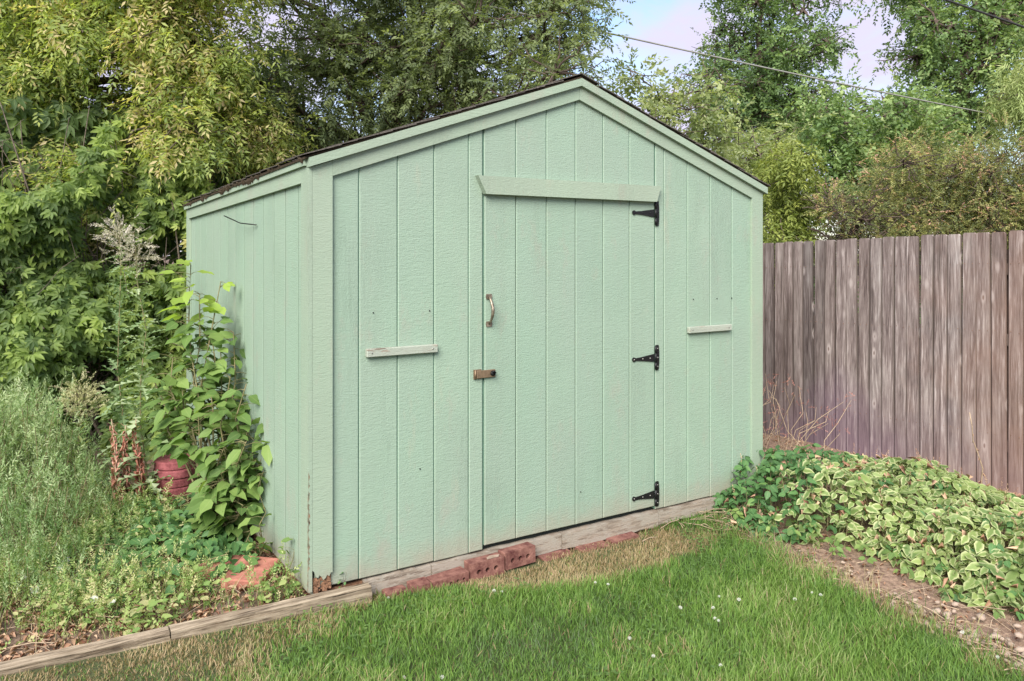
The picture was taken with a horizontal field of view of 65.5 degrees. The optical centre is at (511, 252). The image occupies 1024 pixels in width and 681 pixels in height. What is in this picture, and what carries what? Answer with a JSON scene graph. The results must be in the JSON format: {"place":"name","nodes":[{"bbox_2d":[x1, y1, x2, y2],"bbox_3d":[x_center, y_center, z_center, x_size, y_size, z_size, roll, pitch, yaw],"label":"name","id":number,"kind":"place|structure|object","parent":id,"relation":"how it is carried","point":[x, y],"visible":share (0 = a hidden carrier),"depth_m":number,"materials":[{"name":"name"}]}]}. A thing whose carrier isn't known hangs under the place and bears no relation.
{"place":"outdoors","nodes":[
{"label":"outdoors","id":0,"kind":"place"},
{"bbox_2d":[0,447,303,661],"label":"weed bed","id":1,"kind":"object","parent":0,"point":[14,640],"visible":0.12,"depth_m":3.66,"materials":[{"name":"soil"}]},
{"bbox_2d":[1,406,39,509],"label":"horseweed","id":2,"kind":"object","parent":1,"relation":"on","point":[25,443],"visible":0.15,"depth_m":4.94,"materials":[{"name":"green plant"}]},
{"bbox_2d":[0,366,159,608],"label":"weeds","id":3,"kind":"object","parent":1,"relation":"on","point":[52,464],"visible":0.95,"depth_m":4.51,"materials":[{"name":"green plant"}]},
{"bbox_2d":[49,369,111,492],"bbox_3d":[-2.876,1.205,5.248,0.382,0.890,0.401,0,0,20],"label":"horseweed","id":4,"kind":"object","parent":1,"relation":"on","point":[81,399],"visible":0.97,"depth_m":5.26,"materials":[{"name":"green plant"}]},
{"bbox_2d":[87,204,147,500],"bbox_3d":[-2.544,0.653,5.148,0.379,1.959,0.628,0,0,-24],"label":"prickly weed","id":5,"kind":"object","parent":1,"relation":"on","point":[116,393],"visible":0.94,"depth_m":5.16,"materials":[{"name":"green plant"}]},
{"bbox_2d":[108,419,126,513],"bbox_3d":[-2.454,1.345,4.952,0.102,0.611,0.177,0,0,-33],"label":"dock","id":6,"kind":"object","parent":1,"relation":"on","point":[115,464],"visible":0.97,"depth_m":4.94,"materials":[{"name":"brown plant"}]},
{"bbox_2d":[119,425,131,502],"bbox_3d":[-2.437,1.367,5.011,0.089,0.565,0.089,0,0,-33],"label":"dock","id":7,"kind":"object","parent":1,"relation":"on","point":[124,447],"visible":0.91,"depth_m":5.00,"materials":[{"name":"brown plant"}]},
{"bbox_2d":[129,418,145,503],"bbox_3d":[-2.350,1.346,5.008,0.089,0.614,0.101,0,0,29],"label":"dock","id":8,"kind":"object","parent":1,"relation":"on","point":[139,460],"visible":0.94,"depth_m":5.00,"materials":[{"name":"brown plant"}]},
{"bbox_2d":[108,229,170,499],"bbox_3d":[-2.370,0.729,5.110,0.392,1.806,0.616,0,0,-33],"label":"prickly weed","id":9,"kind":"object","parent":1,"relation":"on","point":[140,420],"visible":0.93,"depth_m":5.08,"materials":[{"name":"green plant"}]},
{"bbox_2d":[30,466,276,619],"bbox_3d":[-2.283,1.606,4.658,1.283,0.253,2.377,0,0,-33],"label":"ground creeper","id":10,"kind":"object","parent":1,"relation":"on","point":[233,544],"visible":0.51,"depth_m":4.24,"materials":[{"name":"green plant"}]},
{"bbox_2d":[0,502,309,653],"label":"grass tufts","id":11,"kind":"object","parent":1,"relation":"on","point":[173,611],"visible":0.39,"depth_m":3.68,"materials":[{"name":"plant"}]},
{"bbox_2d":[153,494,190,504],"bbox_3d":[-2.206,1.594,5.204,0.260,0.054,0.260,0,0,-26],"label":"round paver","id":12,"kind":"object","parent":1,"relation":"on","point":[171,500],"visible":0.1,"depth_m":5.09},
{"bbox_2d":[154,485,191,497],"bbox_3d":[-2.202,1.538,5.201,0.255,0.054,0.255,0,0,41],"label":"round paver","id":13,"kind":"object","parent":12,"relation":"on","point":[178,491],"visible":0.22,"depth_m":5.09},
{"bbox_2d":[155,477,195,488],"bbox_3d":[-2.206,1.482,5.205,0.262,0.054,0.262,0,0,-26],"label":"round paver","id":14,"kind":"object","parent":13,"relation":"on","point":[179,483],"visible":0.41,"depth_m":5.09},
{"bbox_2d":[153,464,195,479],"bbox_3d":[-2.201,1.426,5.202,0.261,0.054,0.261,0,0,30],"label":"round paver","id":15,"kind":"object","parent":14,"relation":"on","point":[179,474],"visible":0.48,"depth_m":5.09,"materials":[{"name":"red concrete"}]},
{"bbox_2d":[154,454,194,470],"bbox_3d":[-2.203,1.370,5.206,0.250,0.054,0.250,0,0,39],"label":"round paver","id":16,"kind":"object","parent":15,"relation":"on","point":[163,463],"visible":0.48,"depth_m":5.10,"materials":[{"name":"red concrete"}]},
{"bbox_2d":[139,259,272,538],"bbox_3d":[-1.703,0.846,4.543,0.723,1.613,0.986,0,0,-33],"label":"sapling","id":17,"kind":"object","parent":1,"relation":"on","point":[225,487],"visible":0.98,"depth_m":4.52,"materials":[{"name":"green plant"}]},
{"bbox_2d":[182,555,241,579],"bbox_3d":[-1.539,1.616,4.098,0.200,0.050,0.240,-3,-4,17],"label":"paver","id":18,"kind":"object","parent":1,"relation":"on","point":[238,557],"visible":0.2,"depth_m":4.04,"materials":[{"name":"red concrete"}]},
{"bbox_2d":[220,555,279,589],"bbox_3d":[-1.309,1.609,3.991,0.200,0.055,0.260,3,4,5],"label":"paver","id":19,"kind":"object","parent":1,"relation":"on","point":[260,566],"visible":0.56,"depth_m":3.94,"materials":[{"name":"brick"}]},
{"bbox_2d":[238,470,272,558],"bbox_3d":[-1.335,1.377,4.148,0.169,0.512,0.279,0,0,-5],"label":"seedling","id":20,"kind":"object","parent":1,"relation":"on","point":[255,529],"visible":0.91,"depth_m":4.10,"materials":[{"name":"green plant"}]},
{"bbox_2d":[269,537,293,575],"bbox_3d":[-1.114,1.520,3.923,0.164,0.225,0.130,0,0,-20],"label":"seedling","id":21,"kind":"object","parent":1,"relation":"on","point":[286,539],"visible":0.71,"depth_m":3.92,"materials":[{"name":"green plant"}]},
{"bbox_2d":[0,509,1023,680],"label":"lawn","id":22,"kind":"structure","parent":0,"point":[206,652],"depth_m":3.34,"materials":[{"name":"plant"}]},
{"bbox_2d":[381,585,409,597],"bbox_3d":[-0.570,1.675,3.890,0.115,0.055,0.080,2,-1,-35],"label":"brick","id":23,"kind":"object","parent":22,"relation":"on","point":[388,591],"visible":0.44,"depth_m":3.88,"materials":[{"name":"red brick"}]},
{"bbox_2d":[407,576,430,592],"bbox_3d":[-0.462,1.665,3.951,0.100,0.060,0.080,-2,5,-30],"label":"brick","id":24,"kind":"object","parent":22,"relation":"on","point":[421,582],"visible":0.63,"depth_m":3.93,"materials":[{"name":"red brick"}]},
{"bbox_2d":[426,566,468,588],"bbox_3d":[-0.327,1.661,4.035,0.205,0.062,0.085,-4,2,-34],"label":"brick","id":25,"kind":"object","parent":22,"relation":"on","point":[458,574],"visible":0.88,"depth_m":4.02,"materials":[{"name":"red brick"}]},
{"bbox_2d":[464,552,504,579],"bbox_3d":[-0.144,1.640,4.150,0.200,0.090,0.075,-1,1,-31],"label":"brick","id":26,"kind":"object","parent":22,"relation":"on","point":[479,567],"visible":0.97,"depth_m":4.12,"materials":[{"name":"red brick"}]},
{"bbox_2d":[487,554,498,559],"bbox_3d":[-0.100,1.590,4.160,0.085,0.004,0.031,0,0,-33],"label":"mortar scab","id":27,"kind":"object","parent":26,"relation":"on","point":[492,556],"visible":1,"depth_m":4.16,"materials":[{"name":"beige concrete"}]},
{"bbox_2d":[498,542,534,570],"bbox_3d":[0.025,1.629,4.274,0.200,0.090,0.070,-1,0,-36],"label":"brick","id":28,"kind":"object","parent":22,"relation":"on","point":[519,555],"visible":0.97,"depth_m":4.25,"materials":[{"name":"red brick"}]},
{"bbox_2d":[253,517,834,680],"bbox_3d":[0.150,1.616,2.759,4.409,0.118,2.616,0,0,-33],"label":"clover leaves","id":29,"kind":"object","parent":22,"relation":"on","point":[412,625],"visible":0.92,"depth_m":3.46,"materials":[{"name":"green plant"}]},
{"bbox_2d":[10,0,1023,255],"label":"sky","id":30,"kind":"structure","parent":0,"point":[665,22],"materials":[{"name":"white"}]},
{"bbox_2d":[43,256,991,444],"bbox_3d":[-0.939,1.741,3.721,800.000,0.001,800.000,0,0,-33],"label":"ground","id":31,"kind":"structure","parent":0,"point":[167,261],"depth_m":19.05,"materials":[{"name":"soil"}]},
{"bbox_2d":[0,626,169,676],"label":"landscape timber","id":32,"kind":"object","parent":31,"relation":"on","point":[74,653],"visible":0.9,"depth_m":3.19,"materials":[{"name":"brown wood"}]},
{"bbox_2d":[0,94,246,461],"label":"virginia creeper","id":33,"kind":"object","parent":31,"relation":"on","point":[54,280],"visible":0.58,"depth_m":6.42,"materials":[{"name":"green plant"}]},
{"bbox_2d":[0,466,305,652],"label":"weeds","id":34,"kind":"object","parent":31,"relation":"on","point":[93,582],"visible":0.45,"depth_m":3.74,"materials":[{"name":"green plant"}]},
{"bbox_2d":[0,0,340,267],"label":"ash tree","id":35,"kind":"object","parent":31,"relation":"on","point":[170,58],"visible":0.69,"depth_m":6.76,"materials":[{"name":"green plant"}]},
{"bbox_2d":[168,582,371,640],"bbox_3d":[-1.063,1.654,3.582,0.884,0.150,0.076,0,0,-30],"label":"landscape timber","id":36,"kind":"object","parent":31,"relation":"on","point":[250,615],"visible":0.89,"depth_m":3.55,"materials":[{"name":"brown wood"}]},
{"bbox_2d":[206,0,634,171],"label":"plum tree","id":37,"kind":"object","parent":31,"relation":"on","point":[352,66],"visible":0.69,"depth_m":8.02,"materials":[{"name":"green plant"}]},
{"bbox_2d":[182,73,770,595],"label":"garden shed","id":38,"kind":"structure","parent":31,"relation":"on","point":[534,315],"depth_m":4.35,"materials":[{"name":"green paint"}]},
{"bbox_2d":[473,194,658,544],"bbox_3d":[0.354,0.623,4.545,1.318,1.878,0.094,0,0,-33],"label":"door","id":39,"kind":"structure","parent":38,"relation":"in","point":[567,374],"depth_m":4.52,"materials":[{"name":"paint"}]},
{"bbox_2d":[536,548,571,561],"bbox_3d":[0.239,1.707,4.438,0.200,0.057,0.090,0,8,-35],"label":"brick","id":40,"kind":"object","parent":31,"relation":"on","point":[545,557],"visible":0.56,"depth_m":4.41,"materials":[{"name":"red brick"}]},
{"bbox_2d":[574,540,610,552],"bbox_3d":[0.458,1.707,4.566,0.200,0.057,0.090,1,4,-31],"label":"brick","id":41,"kind":"object","parent":31,"relation":"on","point":[594,546],"visible":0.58,"depth_m":4.54,"materials":[{"name":"red brick"}]},
{"bbox_2d":[604,531,638,544],"bbox_3d":[0.644,1.700,4.695,0.200,0.057,0.090,-1,5,-35],"label":"brick","id":42,"kind":"object","parent":31,"relation":"on","point":[625,536],"visible":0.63,"depth_m":4.67,"materials":[{"name":"red brick"}]},
{"bbox_2d":[592,36,762,163],"bbox_3d":[1.333,-0.239,8.982,1.961,3.970,2.931,0,0,-33],"label":"apple tree","id":43,"kind":"object","parent":31,"relation":"on","point":[651,103],"visible":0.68,"depth_m":8.29,"materials":[{"name":"green plant"}]},
{"bbox_2d":[681,96,838,241],"bbox_3d":[3.018,-0.097,10.146,2.076,3.658,2.618,0,0,17],"label":"broadleaf tree","id":44,"kind":"object","parent":31,"relation":"on","point":[748,167],"visible":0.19,"depth_m":9.75,"materials":[{"name":"green plant"}]},
{"bbox_2d":[664,0,869,208],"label":"tall tree","id":45,"kind":"object","parent":31,"relation":"on","point":[774,52],"visible":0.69,"depth_m":13.65,"materials":[{"name":"green plant"}]},
{"bbox_2d":[741,130,832,263],"bbox_3d":[2.864,0.209,8.653,1.244,3.024,1.887,0,0,29],"label":"peach tree","id":46,"kind":"object","parent":31,"relation":"on","point":[783,177],"visible":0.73,"depth_m":8.36,"materials":[{"name":"green plant"}]},
{"bbox_2d":[763,220,858,308],"bbox_3d":[7.648,0.146,22.204,5.695,3.866,3.957,0,0,-11],"label":"distant tree","id":47,"kind":"object","parent":31,"relation":"on","point":[814,276],"visible":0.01,"depth_m":21.67,"materials":[{"name":"green plant"}]},
{"bbox_2d":[653,435,1023,670],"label":"planting bed","id":48,"kind":"object","parent":31,"relation":"on","point":[890,579],"visible":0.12,"depth_m":4.25,"materials":[{"name":"brown soil"}]},
{"bbox_2d":[0,433,1021,667],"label":"leaf litter","id":49,"kind":"object","parent":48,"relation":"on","point":[60,639],"visible":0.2,"depth_m":3.64,"materials":[{"name":"brown plant"}]},
{"bbox_2d":[0,497,1023,670],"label":"dry sticks","id":50,"kind":"object","parent":48,"relation":"on","point":[928,610],"visible":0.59,"depth_m":3.75,"materials":[{"name":"brown wood"}]},
{"bbox_2d":[763,374,854,458],"bbox_3d":[1.931,1.267,6.386,1.534,0.856,1.366,0,0,10],"label":"dry brush","id":51,"kind":"object","parent":48,"relation":"on","point":[779,440],"visible":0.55,"depth_m":6.20,"materials":[{"name":"brown plant"}]},
{"bbox_2d":[703,443,1023,620],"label":"green creeper","id":52,"kind":"object","parent":48,"relation":"on","point":[771,463],"visible":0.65,"depth_m":4.96,"materials":[{"name":"green plant"}]},
{"bbox_2d":[719,440,1023,618],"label":"variegated plant","id":53,"kind":"object","parent":48,"relation":"on","point":[952,524],"visible":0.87,"depth_m":4.54,"materials":[{"name":"green plant"}]},
{"bbox_2d":[726,503,1022,619],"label":"lime seedlings","id":54,"kind":"object","parent":48,"relation":"on","point":[908,570],"visible":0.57,"depth_m":4.35,"materials":[{"name":"green plant"}]},
{"bbox_2d":[785,550,1023,675],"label":"stone strip","id":55,"kind":"object","parent":48,"relation":"on","point":[1019,649],"visible":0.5,"depth_m":3.59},
{"bbox_2d":[969,412,983,483],"bbox_3d":[3.233,1.405,5.537,0.269,0.618,0.059,0,0,-33],"label":"dry stalk","id":56,"kind":"object","parent":48,"relation":"on","point":[982,473],"visible":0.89,"depth_m":5.52,"materials":[{"name":"beige plant"}]},
{"bbox_2d":[989,489,1023,499],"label":"climber sprig","id":57,"kind":"object","parent":48,"relation":"on","point":[1014,495],"visible":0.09,"depth_m":5.20,"materials":[{"name":"green plant"}]},
{"bbox_2d":[799,172,897,265],"bbox_3d":[3.323,0.450,7.714,0.988,2.527,1.300,0,0,15],"label":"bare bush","id":58,"kind":"object","parent":31,"relation":"on","point":[863,217],"visible":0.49,"depth_m":7.70,"materials":[{"name":"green plant"}]},
{"bbox_2d":[774,46,998,230],"bbox_3d":[5.098,-0.586,11.123,2.949,4.615,3.548,0,0,16],"label":"broadleaf tree","id":59,"kind":"object","parent":31,"relation":"on","point":[841,130],"visible":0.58,"depth_m":10.21,"materials":[{"name":"green plant"}]},
{"bbox_2d":[763,230,1023,494],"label":"board fence","id":60,"kind":"object","parent":31,"relation":"on","point":[902,376],"visible":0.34,"depth_m":6.24,"materials":[{"name":"brown wood"}]},
{"bbox_2d":[802,108,1023,278],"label":"bush","id":61,"kind":"object","parent":31,"relation":"on","point":[920,211],"visible":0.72,"depth_m":7.72,"materials":[{"name":"green plant"}]},
{"bbox_2d":[854,0,1023,232],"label":"tall tree","id":62,"kind":"object","parent":31,"relation":"on","point":[927,40],"visible":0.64,"depth_m":12.36,"materials":[{"name":"leaf"},{"name":"bark"}]},
{"bbox_2d":[920,173,1022,323],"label":"distant tree","id":63,"kind":"object","parent":31,"relation":"on","point":[920,275],"depth_m":19.20,"materials":[{"name":"green plant"}]},
{"bbox_2d":[974,29,1023,168],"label":"willow","id":64,"kind":"object","parent":31,"relation":"on","point":[1012,98],"visible":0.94,"depth_m":9.03,"materials":[{"name":"green plant"}]},
{"bbox_2d":[485,4,1020,120],"bbox_3d":[4.767,-1.953,9.550,13.064,1.398,0.017,0,0,-17],"label":"power cable","id":65,"kind":"object","parent":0,"point":[776,69],"visible":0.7,"depth_m":9.01,"materials":[{"name":"black rubber"}]},
{"bbox_2d":[944,0,1023,27],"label":"power cable","id":66,"kind":"object","parent":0,"point":[985,13],"visible":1,"depth_m":9.78,"materials":[{"name":"black rubber"}]}
]}

